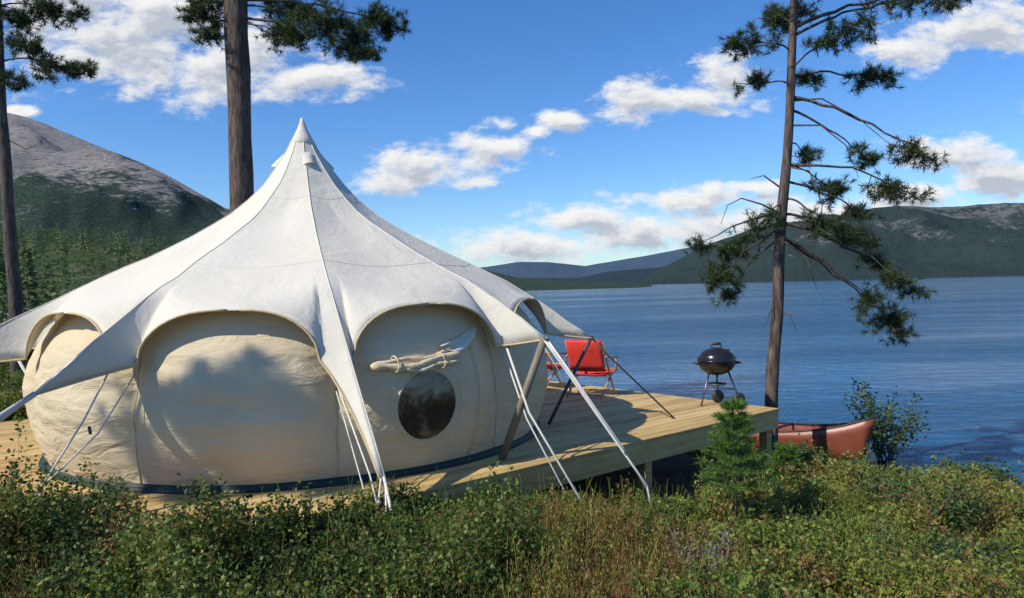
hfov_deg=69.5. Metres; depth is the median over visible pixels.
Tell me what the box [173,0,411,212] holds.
pine tree
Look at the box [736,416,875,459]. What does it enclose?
canoe
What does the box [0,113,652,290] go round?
mountain
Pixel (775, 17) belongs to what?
pine tree
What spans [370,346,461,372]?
rolled window cover
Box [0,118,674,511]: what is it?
bell tent
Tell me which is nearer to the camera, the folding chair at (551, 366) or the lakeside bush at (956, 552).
the lakeside bush at (956, 552)
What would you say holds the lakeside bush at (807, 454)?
on the ground
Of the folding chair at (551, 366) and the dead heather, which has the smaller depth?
the dead heather
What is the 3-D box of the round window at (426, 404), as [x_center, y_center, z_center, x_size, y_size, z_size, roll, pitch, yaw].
[-0.668,0.841,5.849,0.517,0.542,0.067,-2,1,-35]
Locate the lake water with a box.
[519,275,1023,486]
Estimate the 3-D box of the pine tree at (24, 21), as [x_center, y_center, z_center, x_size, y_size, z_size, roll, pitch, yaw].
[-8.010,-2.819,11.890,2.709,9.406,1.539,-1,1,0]
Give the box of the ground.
[8,362,984,597]
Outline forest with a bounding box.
[0,223,181,309]
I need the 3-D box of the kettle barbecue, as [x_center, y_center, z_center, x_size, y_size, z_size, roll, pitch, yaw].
[2.480,0.898,8.860,0.532,0.753,0.468,-1,1,43]
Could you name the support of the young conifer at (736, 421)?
on the ground
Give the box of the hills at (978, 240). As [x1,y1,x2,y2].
[638,203,1023,284]
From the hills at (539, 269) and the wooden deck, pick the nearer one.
the wooden deck
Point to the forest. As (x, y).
(25, 254)
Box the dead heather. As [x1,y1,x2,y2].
[183,517,890,590]
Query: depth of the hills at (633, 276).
3713.67 m
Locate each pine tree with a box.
[0,0,100,377]
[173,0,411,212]
[682,0,973,456]
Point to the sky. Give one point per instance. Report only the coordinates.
(498, 132)
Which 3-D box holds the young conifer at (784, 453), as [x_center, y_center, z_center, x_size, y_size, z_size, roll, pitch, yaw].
[2.258,1.500,6.018,0.495,0.686,0.502,-1,1,0]
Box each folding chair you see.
[545,350,567,387]
[565,340,617,398]
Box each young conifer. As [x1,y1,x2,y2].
[693,394,779,516]
[760,440,818,489]
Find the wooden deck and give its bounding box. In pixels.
[0,381,778,536]
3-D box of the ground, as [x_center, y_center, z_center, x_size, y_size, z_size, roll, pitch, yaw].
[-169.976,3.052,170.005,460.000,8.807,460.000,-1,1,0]
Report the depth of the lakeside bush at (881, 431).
9.83 m
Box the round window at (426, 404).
[398,371,455,438]
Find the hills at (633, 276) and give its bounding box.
[525,267,662,282]
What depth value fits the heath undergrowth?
3.99 m
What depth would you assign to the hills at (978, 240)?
2044.73 m
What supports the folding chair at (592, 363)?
on the wooden deck
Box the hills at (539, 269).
[480,245,703,277]
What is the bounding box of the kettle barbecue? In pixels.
[692,342,744,405]
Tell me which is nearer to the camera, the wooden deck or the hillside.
the wooden deck
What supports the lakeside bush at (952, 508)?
on the ground
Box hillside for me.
[0,241,156,308]
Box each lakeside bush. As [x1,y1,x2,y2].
[0,275,67,369]
[773,429,832,470]
[843,377,930,468]
[844,460,1002,538]
[856,517,1023,581]
[891,463,970,481]
[925,449,1023,488]
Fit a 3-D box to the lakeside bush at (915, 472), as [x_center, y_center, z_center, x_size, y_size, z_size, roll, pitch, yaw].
[4.163,1.867,7.354,0.945,0.495,0.844,-1,1,33]
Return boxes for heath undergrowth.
[0,356,1023,597]
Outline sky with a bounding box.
[2,0,1023,267]
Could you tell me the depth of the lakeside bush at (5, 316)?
13.90 m
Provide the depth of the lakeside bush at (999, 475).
8.21 m
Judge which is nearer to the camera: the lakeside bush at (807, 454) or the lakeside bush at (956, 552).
the lakeside bush at (956, 552)

